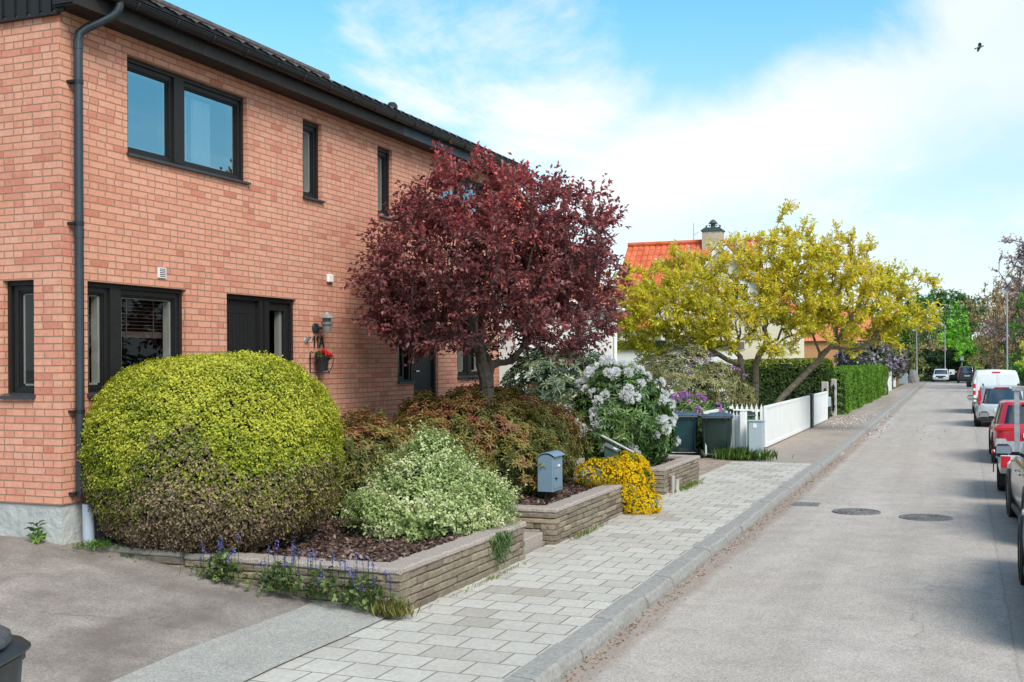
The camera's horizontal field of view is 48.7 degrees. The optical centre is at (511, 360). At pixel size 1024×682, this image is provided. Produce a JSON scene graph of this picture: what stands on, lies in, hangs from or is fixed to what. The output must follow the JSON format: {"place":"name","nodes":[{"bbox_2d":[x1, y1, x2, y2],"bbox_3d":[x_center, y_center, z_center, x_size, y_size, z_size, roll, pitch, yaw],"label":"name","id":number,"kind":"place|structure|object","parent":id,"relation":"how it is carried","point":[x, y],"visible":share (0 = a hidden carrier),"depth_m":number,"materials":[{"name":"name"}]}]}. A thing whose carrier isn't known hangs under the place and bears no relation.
{"place":"outdoors","nodes":[
{"label":"outdoors","id":0,"kind":"place"},
{"bbox_2d":[0,535,311,681],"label":"driveway","id":1,"kind":"structure","parent":0,"point":[68,613],"depth_m":9.94,"materials":[{"name":"concrete"}]},
{"bbox_2d":[0,624,30,681],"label":"wheelie bin","id":2,"kind":"object","parent":1,"relation":"on","point":[14,649],"visible":1,"depth_m":5.35,"materials":[{"name":"black plastic"}]},
{"bbox_2d":[25,520,48,543],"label":"weed tuft","id":3,"kind":"object","parent":1,"relation":"on","point":[36,536],"visible":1,"depth_m":11.58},
{"bbox_2d":[63,537,125,551],"bbox_3d":[-4.197,1.901,11.585,0.756,0.154,0.606,0,0,22],"label":"moss patch","id":4,"kind":"object","parent":1,"relation":"on","point":[96,543],"visible":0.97,"depth_m":11.57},
{"bbox_2d":[178,531,247,584],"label":"bluebell plant","id":5,"kind":"object","parent":1,"relation":"on","point":[218,559],"visible":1,"depth_m":11.03,"materials":[{"name":"green plant"}]},
{"bbox_2d":[244,538,309,597],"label":"bluebell plant","id":6,"kind":"object","parent":1,"relation":"on","point":[282,573],"visible":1,"depth_m":10.78,"materials":[{"name":"green plant"}]},
{"bbox_2d":[290,547,353,602],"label":"bluebell plant","id":7,"kind":"object","parent":1,"relation":"on","point":[323,587],"visible":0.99,"depth_m":10.62,"materials":[{"name":"green plant"}]},
{"bbox_2d":[111,601,386,681],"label":"driveway strip","id":8,"kind":"object","parent":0,"point":[244,654],"visible":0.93,"depth_m":9.22,"materials":[{"name":"concrete"}]},
{"bbox_2d":[320,552,403,612],"bbox_3d":[-1.392,2.047,10.452,0.897,0.544,0.280,0,0,22],"label":"bluebell plant","id":9,"kind":"object","parent":8,"relation":"on","point":[357,586],"visible":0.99,"depth_m":10.47,"materials":[{"name":"green plant"}]},
{"bbox_2d":[109,459,673,561],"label":"bark mulch","id":10,"kind":"object","parent":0,"point":[373,553],"visible":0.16,"depth_m":12.25,"materials":[{"name":"wood"}]},
{"bbox_2d":[77,350,346,553],"bbox_3d":[-3.059,1.006,12.106,2.544,2.262,2.420,0,0,22],"label":"clipped ball hedge","id":11,"kind":"object","parent":10,"relation":"on","point":[190,451],"visible":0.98,"depth_m":11.29,"materials":[{"name":"green plant"}]},
{"bbox_2d":[322,405,472,519],"bbox_3d":[-1.821,1.344,14.820,2.903,1.516,1.853,0,0,-30],"label":"bronze shrub","id":12,"kind":"object","parent":10,"relation":"on","point":[357,465],"visible":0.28,"depth_m":14.37,"materials":[{"name":"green plant"}]},
{"bbox_2d":[332,420,526,543],"bbox_3d":[-0.955,1.501,13.353,2.159,1.596,2.234,0,0,22],"label":"variegated shrub","id":13,"kind":"object","parent":10,"relation":"on","point":[451,488],"visible":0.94,"depth_m":12.98,"materials":[{"name":"green plant"}]},
{"bbox_2d":[244,461,811,681],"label":"pavement","id":14,"kind":"structure","parent":0,"point":[512,621],"depth_m":11.09,"materials":[{"name":"concrete"}]},
{"bbox_2d":[100,521,525,615],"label":"retaining wall","id":15,"kind":"structure","parent":14,"relation":"on","point":[432,574],"depth_m":11.21,"materials":[{"name":"stone"}]},
{"bbox_2d":[482,527,517,568],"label":"trailing plant","id":16,"kind":"object","parent":15,"relation":"hanging from","point":[501,543],"visible":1,"depth_m":12.62,"materials":[{"name":"green plant"}]},
{"bbox_2d":[367,596,421,619],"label":"grass tuft","id":17,"kind":"object","parent":14,"relation":"on","point":[401,611],"visible":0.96,"depth_m":10.35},
{"bbox_2d":[429,562,526,608],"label":"grass tuft","id":18,"kind":"object","parent":14,"relation":"on","point":[493,577],"visible":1,"depth_m":12.27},
{"bbox_2d":[508,478,630,545],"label":"retaining wall","id":19,"kind":"structure","parent":14,"relation":"on","point":[556,522],"depth_m":15.27,"materials":[{"name":"stone"}]},
{"bbox_2d":[569,521,607,539],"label":"grass tuft","id":20,"kind":"object","parent":14,"relation":"on","point":[587,531],"visible":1,"depth_m":15.39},
{"bbox_2d":[587,454,699,494],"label":"retaining wall","id":21,"kind":"structure","parent":14,"relation":"on","point":[683,469],"depth_m":20.87,"materials":[{"name":"stone"}]},
{"bbox_2d":[671,476,678,492],"bbox_3d":[2.908,2.215,20.202,0.088,0.340,0.250,0,0,35],"label":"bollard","id":22,"kind":"object","parent":14,"relation":"on","point":[674,484],"depth_m":20.10,"materials":[{"name":"plastic"}]},
{"bbox_2d":[669,477,704,496],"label":"grass tuft","id":23,"kind":"object","parent":14,"relation":"on","point":[686,486],"visible":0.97,"depth_m":20.88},
{"bbox_2d":[506,480,596,504],"bbox_3d":[-0.605,1.949,16.900,3.520,0.137,3.450,0,0,22],"label":"flower bed","id":24,"kind":"object","parent":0,"point":[565,486],"visible":0.07,"depth_m":16.60,"materials":[{"name":"soil"}]},
{"bbox_2d":[380,376,592,495],"bbox_3d":[-0.323,1.194,17.445,2.964,1.943,3.536,0,0,22],"label":"bronze shrub","id":25,"kind":"object","parent":24,"relation":"on","point":[459,408],"visible":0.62,"depth_m":16.64,"materials":[{"name":"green plant"}]},
{"bbox_2d":[339,140,637,478],"bbox_3d":[-0.154,-0.645,17.046,4.077,5.396,4.428,0,0,22],"label":"purple plum tree","id":26,"kind":"object","parent":24,"relation":"on","point":[544,299],"visible":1,"depth_m":16.25,"materials":[{"name":"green plant"}]},
{"bbox_2d":[536,450,564,499],"bbox_3d":[0.557,1.670,16.152,0.275,0.755,0.450,0,0,22],"label":"mailbox","id":27,"kind":"object","parent":24,"relation":"on","point":[550,478],"visible":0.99,"depth_m":15.98,"materials":[{"name":"grey metal"}]},
{"bbox_2d":[553,462,561,488],"bbox_3d":[0.666,1.634,16.108,0.029,0.345,0.360,0,0,22],"label":"door","id":28,"kind":"structure","parent":27,"relation":"in","point":[558,472],"depth_m":16.09,"materials":[{"name":"grey metal"}]},
{"bbox_2d":[574,456,627,487],"bbox_3d":[1.377,1.734,17.493,0.850,0.560,1.008,0,0,22],"label":"yellow flower cushion","id":29,"kind":"object","parent":24,"relation":"on","point":[600,462],"visible":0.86,"depth_m":17.26,"materials":[{"name":"plant"}]},
{"bbox_2d":[605,450,662,514],"bbox_3d":[1.920,1.988,17.767,0.982,1.150,1.079,0,0,22],"label":"yellow flower cushion","id":30,"kind":"object","parent":24,"relation":"on","point":[635,463],"visible":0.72,"depth_m":17.46,"materials":[{"name":"plant"}]},
{"bbox_2d":[164,0,1023,350],"label":"sky","id":31,"kind":"structure","parent":0,"point":[885,119],"materials":[{"name":"blue"}]},
{"bbox_2d":[673,382,903,457],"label":"lawn","id":32,"kind":"structure","parent":0,"point":[706,456],"depth_m":28.46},
{"bbox_2d":[0,0,527,544],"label":"brick house","id":33,"kind":"structure","parent":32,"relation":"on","point":[174,180],"depth_m":13.39,"materials":[{"name":"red brick"}]},
{"bbox_2d":[0,281,35,398],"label":"window","id":34,"kind":"structure","parent":33,"relation":"in","point":[18,388],"depth_m":11.93,"materials":[{"name":"black wood"}]},
{"bbox_2d":[87,282,181,397],"bbox_3d":[-4.297,-0.226,12.776,0.320,1.236,1.675,0,0,22],"label":"window","id":35,"kind":"structure","parent":33,"relation":"in","point":[106,333],"depth_m":12.45,"materials":[{"name":"black wood"}]},
{"bbox_2d":[127,57,250,184],"bbox_3d":[-3.951,-2.843,13.650,0.300,1.126,2.305,0,0,22],"label":"window","id":36,"kind":"structure","parent":33,"relation":"in","point":[171,87],"depth_m":13.73,"materials":[{"name":"black wood"}]},
{"bbox_2d":[302,120,324,202],"bbox_3d":[-2.925,-2.848,16.169,0.255,1.126,0.545,0,0,22],"label":"window","id":37,"kind":"structure","parent":33,"relation":"in","point":[310,131],"depth_m":16.30,"materials":[{"name":"black wood"}]},
{"bbox_2d":[309,349,333,372],"bbox_3d":[-2.700,0.000,16.110,0.267,0.355,0.316,0,0,22],"label":"flower basket","id":38,"kind":"object","parent":33,"relation":"attached to","point":[323,358],"visible":1,"depth_m":16.04,"materials":[{"name":"black plastic"}]},
{"bbox_2d":[312,312,335,333],"bbox_3d":[-2.671,-0.544,16.108,0.330,0.305,0.257,0,0,22],"label":"wall lamp","id":39,"kind":"object","parent":33,"relation":"attached to","point":[326,322],"visible":1,"depth_m":16.05,"materials":[{"name":"metal"}]},
{"bbox_2d":[377,147,392,218],"bbox_3d":[-2.117,-2.852,18.200,0.255,1.126,0.535,0,0,22],"label":"window","id":40,"kind":"structure","parent":33,"relation":"in","point":[382,155],"depth_m":18.32,"materials":[{"name":"black wood"}]},
{"bbox_2d":[397,320,415,383],"bbox_3d":[-1.850,-0.238,18.836,0.255,1.236,0.605,0,0,22],"label":"window","id":41,"kind":"structure","parent":33,"relation":"in","point":[400,359],"depth_m":18.89,"materials":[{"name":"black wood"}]},
{"bbox_2d":[440,171,482,236],"bbox_3d":[-0.926,-2.858,21.084,0.175,1.126,2.135,0,0,22],"label":"window","id":42,"kind":"structure","parent":33,"relation":"in","point":[478,188],"depth_m":21.41,"materials":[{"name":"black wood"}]},
{"bbox_2d":[457,315,483,378],"bbox_3d":[-0.821,-0.264,21.424,0.255,1.196,1.435,0,0,22],"label":"window","id":43,"kind":"structure","parent":33,"relation":"in","point":[464,370],"depth_m":21.29,"materials":[{"name":"black wood"}]},
{"bbox_2d":[499,188,624,452],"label":"white house","id":44,"kind":"structure","parent":32,"relation":"on","point":[612,351],"depth_m":29.25,"materials":[{"name":"orange tile"}]},
{"bbox_2d":[617,340,743,401],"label":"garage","id":45,"kind":"structure","parent":32,"relation":"on","point":[628,355],"depth_m":45.40,"materials":[{"name":"white metal"}]},
{"bbox_2d":[668,411,698,454],"bbox_3d":[4.228,1.802,27.943,0.795,1.083,0.817,0,0,6],"label":"wheelie bin","id":46,"kind":"object","parent":32,"relation":"on","point":[686,424],"visible":0.59,"depth_m":27.64,"materials":[{"name":"teal plastic"}]},
{"bbox_2d":[622,339,759,419],"bbox_3d":[4.810,0.932,31.570,4.433,3.065,3.153,0,0,-24],"label":"olive shrub","id":47,"kind":"object","parent":32,"relation":"on","point":[706,374],"visible":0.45,"depth_m":30.91,"materials":[{"name":"green plant"}]},
{"bbox_2d":[654,390,732,451],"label":"rhododendron bush","id":48,"kind":"object","parent":32,"relation":"on","point":[685,404],"visible":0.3,"depth_m":28.71,"materials":[{"name":"purple plant"}]},
{"bbox_2d":[614,219,803,363],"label":"cream house","id":49,"kind":"structure","parent":32,"relation":"on","point":[643,253],"depth_m":55.67,"materials":[{"name":"red tile"}]},
{"bbox_2d":[704,406,732,453],"bbox_3d":[5.274,1.743,28.713,0.080,1.060,3.350,0,0,22],"label":"board fence","id":50,"kind":"object","parent":32,"relation":"on","point":[715,410],"visible":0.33,"depth_m":27.77,"materials":[{"name":"white paint"}]},
{"bbox_2d":[727,411,739,448],"bbox_3d":[5.379,1.752,27.395,0.386,1.060,0.052,0,0,27],"label":"picket fence","id":51,"kind":"object","parent":32,"relation":"on","point":[736,418],"visible":0.46,"depth_m":27.36,"materials":[{"name":"white paint"}]},
{"bbox_2d":[731,410,755,447],"bbox_3d":[5.857,1.808,28.859,0.627,1.063,0.740,0,0,-7],"label":"wheelie bin","id":52,"kind":"object","parent":32,"relation":"on","point":[751,415],"visible":0.17,"depth_m":28.60,"materials":[{"name":"green plastic"}]},
{"bbox_2d":[732,404,762,419],"bbox_3d":[6.275,1.712,30.175,0.834,1.150,0.052,0,0,22],"label":"picket fence","id":53,"kind":"object","parent":32,"relation":"on","point":[756,410],"visible":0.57,"depth_m":30.07,"materials":[{"name":"white paint"}]},
{"bbox_2d":[604,198,944,408],"bbox_3d":[8.305,-1.341,35.555,11.570,7.746,4.933,0,0,-3],"label":"yellow magnolia tree","id":54,"kind":"object","parent":32,"relation":"on","point":[774,282],"visible":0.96,"depth_m":35.01,"materials":[{"name":"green plant"}]},
{"bbox_2d":[736,385,813,405],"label":"wire fence","id":55,"kind":"object","parent":32,"relation":"on","point":[788,395],"visible":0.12,"depth_m":46.48,"materials":[{"name":"black metal"}]},
{"bbox_2d":[733,357,833,416],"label":"clipped hedge","id":56,"kind":"object","parent":32,"relation":"on","point":[779,377],"visible":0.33,"depth_m":47.08,"materials":[{"name":"plant"}]},
{"bbox_2d":[830,379,836,415],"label":"concrete post","id":57,"kind":"object","parent":32,"relation":"on","point":[833,384],"visible":0.77,"depth_m":47.14,"materials":[{"name":"grey concrete"}]},
{"bbox_2d":[804,307,875,366],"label":"tan house","id":58,"kind":"structure","parent":32,"relation":"on","point":[810,350],"depth_m":94.38,"materials":[{"name":"paint"}]},
{"bbox_2d":[831,364,888,414],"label":"clipped hedge","id":59,"kind":"object","parent":32,"relation":"on","point":[859,386],"visible":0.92,"depth_m":54.69,"materials":[{"name":"plant"}]},
{"bbox_2d":[832,340,892,377],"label":"lilac bush","id":60,"kind":"object","parent":32,"relation":"on","point":[878,357],"visible":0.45,"depth_m":78.37,"materials":[{"name":"purple plant"}]},
{"bbox_2d":[859,342,908,380],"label":"lilac bush","id":61,"kind":"object","parent":32,"relation":"on","point":[899,367],"visible":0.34,"depth_m":89.76,"materials":[{"name":"purple plant"}]},
{"bbox_2d":[561,384,1023,681],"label":"road","id":62,"kind":"structure","parent":0,"point":[822,592],"depth_m":12.38,"materials":[{"name":"asphalt"}]},
{"bbox_2d":[566,456,844,681],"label":"leaf litter","id":63,"kind":"object","parent":62,"relation":"on","point":[775,509],"visible":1,"depth_m":12.97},
{"bbox_2d":[791,502,819,506],"bbox_3d":[5.048,2.469,19.414,0.440,0.050,0.400,0,0,22],"label":"drain grate","id":64,"kind":"object","parent":62,"relation":"on","point":[817,504],"visible":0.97,"depth_m":19.31,"materials":[{"name":"metal"}]},
{"bbox_2d":[832,508,880,514],"bbox_3d":[5.607,2.459,18.384,0.760,0.043,0.760,0,0,22],"label":"manhole cover","id":65,"kind":"object","parent":62,"relation":"on","point":[854,511],"visible":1,"depth_m":18.30,"materials":[{"name":"metal"}]},
{"bbox_2d":[827,409,975,454],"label":"fallen petals","id":66,"kind":"object","parent":62,"relation":"on","point":[857,418],"visible":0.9,"depth_m":42.69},
{"bbox_2d":[899,514,953,520],"bbox_3d":[6.464,2.455,17.645,0.800,0.043,0.800,0,0,22],"label":"manhole cover","id":67,"kind":"object","parent":62,"relation":"on","point":[925,517],"visible":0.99,"depth_m":17.58,"materials":[{"name":"metal"}]},
{"bbox_2d":[966,369,1021,412],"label":"delivery van","id":68,"kind":"object","parent":62,"relation":"on","point":[996,377],"visible":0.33,"depth_m":50.38,"materials":[{"name":"white paint"}]},
{"bbox_2d":[967,383,1023,425],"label":"parked car","id":69,"kind":"object","parent":62,"relation":"on","point":[988,398],"visible":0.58,"depth_m":40.68,"materials":[{"name":"silver paint"}]},
{"bbox_2d":[979,400,1023,462],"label":"parked car","id":70,"kind":"object","parent":62,"relation":"on","point":[1002,425],"visible":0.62,"depth_m":26.76,"materials":[{"name":"red paint"}]},
{"bbox_2d":[991,386,1023,490],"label":"parked car","id":71,"kind":"object","parent":62,"relation":"on","point":[1016,444],"visible":0.77,"depth_m":19.49,"materials":[{"name":"paint"}]},
{"bbox_2d":[995,444,1023,517],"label":"parked car","id":72,"kind":"object","parent":62,"relation":"on","point":[1015,488],"visible":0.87,"depth_m":17.00,"materials":[{"name":"grey paint"}]},
{"bbox_2d":[1017,509,1023,584],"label":"parked car","id":73,"kind":"object","parent":62,"relation":"on","point":[1020,543],"visible":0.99,"depth_m":12.35,"materials":[{"name":"blue paint"}]},
{"bbox_2d":[632,381,971,505],"bbox_3d":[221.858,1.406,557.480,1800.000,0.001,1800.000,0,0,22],"label":"ground","id":74,"kind":"structure","parent":0,"point":[935,381],"depth_m":126.44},
{"bbox_2d":[401,498,542,553],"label":"garden steps","id":75,"kind":"structure","parent":74,"relation":"on","point":[533,540],"depth_m":14.26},
{"bbox_2d":[502,383,922,681],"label":"kerb","id":76,"kind":"structure","parent":74,"relation":"on","point":[558,662],"depth_m":11.88,"materials":[{"name":"concrete"}]},
{"bbox_2d":[698,458,734,476],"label":"brick paved yard","id":77,"kind":"structure","parent":74,"relation":"on","point":[706,465],"depth_m":25.56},
{"bbox_2d":[700,412,733,457],"bbox_3d":[4.967,1.798,27.379,0.795,1.083,0.818,0,0,15],"label":"wheelie bin","id":78,"kind":"object","parent":77,"relation":"on","point":[716,429],"visible":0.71,"depth_m":27.10,"materials":[{"name":"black plastic"}]},
{"bbox_2d":[735,383,919,462],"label":"footpath","id":79,"kind":"structure","parent":74,"relation":"on","point":[816,442],"depth_m":35.19,"materials":[{"name":"concrete"}]},
{"bbox_2d":[739,410,747,448],"bbox_3d":[5.548,1.771,27.076,0.180,1.200,0.180,0,0,22],"label":"fence post","id":80,"kind":"object","parent":79,"relation":"on","point":[743,428],"visible":0.79,"depth_m":27.01,"materials":[{"name":"white paint"}]},
{"bbox_2d":[699,446,793,460],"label":"grass tuft","id":81,"kind":"object","parent":79,"relation":"on","point":[741,453],"visible":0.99,"depth_m":26.52,"materials":[{"name":"plant"}]},
{"bbox_2d":[748,420,765,460],"bbox_3d":[5.768,1.883,26.639,0.380,0.975,0.280,0,0,22],"label":"utility cabinet","id":82,"kind":"object","parent":79,"relation":"on","point":[757,434],"visible":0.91,"depth_m":26.52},
{"bbox_2d":[763,395,809,446],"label":"white gate","id":83,"kind":"structure","parent":79,"relation":"on","point":[786,419],"depth_m":33.49,"materials":[{"name":"paint"}]},
{"bbox_2d":[807,394,813,427],"bbox_3d":[10.360,1.746,39.147,0.225,1.200,0.500,0,0,22],"label":"gate post","id":84,"kind":"object","parent":79,"relation":"on","point":[811,410],"visible":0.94,"depth_m":38.94,"materials":[{"name":"black metal"}]},
{"bbox_2d":[814,391,827,424],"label":"white gate","id":85,"kind":"structure","parent":79,"relation":"on","point":[820,407],"depth_m":41.80,"materials":[{"name":"paint"}]},
{"bbox_2d":[908,369,918,382],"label":"standing stone","id":86,"kind":"object","parent":79,"relation":"on","point":[913,376],"visible":0.94,"depth_m":109.05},
{"bbox_2d":[873,303,928,347],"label":"broadleaf tree","id":87,"kind":"object","parent":74,"relation":"on","point":[905,333],"visible":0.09,"depth_m":148.83,"materials":[{"name":"green plant"}]},
{"bbox_2d":[902,344,929,379],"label":"tree","id":88,"kind":"object","parent":74,"relation":"on","point":[919,363],"visible":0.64,"depth_m":125.50,"materials":[{"name":"green plant"}]},
{"bbox_2d":[906,312,947,348],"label":"broadleaf tree","id":89,"kind":"object","parent":74,"relation":"on","point":[928,334],"visible":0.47,"depth_m":139.83,"materials":[{"name":"green plant"}]},
{"bbox_2d":[920,341,946,351],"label":"tree","id":90,"kind":"object","parent":74,"relation":"on","point":[932,347],"visible":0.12,"depth_m":133.16,"materials":[{"name":"green plant"}]},
{"bbox_2d":[900,287,968,346],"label":"broadleaf tree","id":91,"kind":"object","parent":74,"relation":"on","point":[942,296],"visible":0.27,"depth_m":182.63,"materials":[{"name":"green plant"}]},
{"bbox_2d":[930,301,973,349],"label":"broadleaf tree","id":92,"kind":"object","parent":74,"relation":"on","point":[952,335],"visible":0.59,"depth_m":143.95,"materials":[{"name":"green plant"}]},
{"bbox_2d":[892,347,1020,380],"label":"park hedge","id":93,"kind":"object","parent":74,"relation":"on","point":[934,359],"visible":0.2,"depth_m":128.13,"materials":[{"name":"plant"}]},
{"bbox_2d":[935,288,990,344],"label":"broadleaf tree","id":94,"kind":"object","parent":74,"relation":"on","point":[962,297],"visible":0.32,"depth_m":192.77,"materials":[{"name":"green plant"}]},
{"bbox_2d":[952,337,982,369],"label":"weeping tree","id":95,"kind":"object","parent":74,"relation":"on","point":[962,347],"visible":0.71,"depth_m":125.81,"materials":[{"name":"green plant"}]},
{"bbox_2d":[958,276,1023,370],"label":"broadleaf tree","id":96,"kind":"object","parent":74,"relation":"on","point":[972,315],"visible":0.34,"depth_m":112.04,"materials":[{"name":"brown plant"}]},
{"bbox_2d":[972,337,1015,368],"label":"broadleaf tree","id":97,"kind":"object","parent":74,"relation":"on","point":[989,351],"visible":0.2,"depth_m":120.08,"materials":[{"name":"green plant"}]},
{"bbox_2d":[975,268,1023,367],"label":"broadleaf tree","id":98,"kind":"object","parent":74,"relation":"on","point":[1002,300],"visible":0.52,"depth_m":97.05,"materials":[{"name":"green plant"}]},
{"bbox_2d":[979,233,1023,348],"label":"broadleaf tree","id":99,"kind":"object","parent":74,"relation":"on","point":[1020,256],"visible":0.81,"depth_m":89.12,"materials":[{"name":"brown plant"}]},
{"bbox_2d":[1001,292,1023,378],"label":"broadleaf tree","id":100,"kind":"object","parent":74,"relation":"on","point":[1016,354],"visible":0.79,"depth_m":80.59,"materials":[{"name":"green plant"}]},
{"bbox_2d":[919,382,971,383],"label":"cross street","id":101,"kind":"structure","parent":0,"point":[943,382],"depth_m":117.47,"materials":[{"name":"asphalt"}]},
{"bbox_2d":[930,369,951,381],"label":"parked car","id":102,"kind":"object","parent":101,"relation":"on","point":[940,374],"visible":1,"depth_m":121.36,"materials":[{"name":"white paint"}]},
{"bbox_2d":[955,367,974,382],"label":"parked car","id":103,"kind":"object","parent":101,"relation":"on","point":[965,373],"visible":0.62,"depth_m":114.20,"materials":[{"name":"paint"}]},
{"label":"far pavement","id":104,"kind":"structure","parent":0,"visible":0},
{"bbox_2d":[1000,291,1007,369],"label":"street lamp","id":105,"kind":"object","parent":104,"relation":"on","point":[1006,328],"visible":0.69,"depth_m":79.22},
{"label":"flower bed","id":106,"kind":"structure","parent":0,"visible":0},
{"bbox_2d":[496,340,624,455],"bbox_3d":[1.171,0.795,22.649,2.539,2.537,3.880,0,0,22],"label":"rhododendron bush","id":107,"kind":"object","parent":106,"relation":"on","point":[559,383],"visible":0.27,"depth_m":21.53,"materials":[{"name":"green plant"}]},
{"bbox_2d":[561,354,680,466],"bbox_3d":[2.026,0.963,21.019,2.083,2.185,2.337,0,0,22],"label":"white rhododendron","id":108,"kind":"object","parent":106,"relation":"on","point":[631,424],"visible":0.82,"depth_m":20.50,"materials":[{"name":"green plant"}]},
{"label":"flower bed","id":109,"kind":"structure","parent":0,"visible":0},
{"bbox_2d":[524,458,647,496],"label":"garden steps","id":110,"kind":"structure","parent":109,"relation":"on","point":[580,460],"depth_m":19.83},
{"bbox_2d":[574,421,634,452],"bbox_3d":[1.530,1.610,20.167,1.738,1.523,0.052,0,0,22],"label":"handrail","id":111,"kind":"object","parent":110,"relation":"on","point":[617,443],"visible":0.13,"depth_m":20.03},
{"bbox_2d":[603,443,620,469],"bbox_3d":[1.755,1.911,19.841,0.250,0.920,0.280,0,0,22],"label":"mailbox","id":112,"kind":"object","parent":110,"relation":"on","point":[610,450],"visible":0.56,"depth_m":19.75,"materials":[{"name":"black metal"}]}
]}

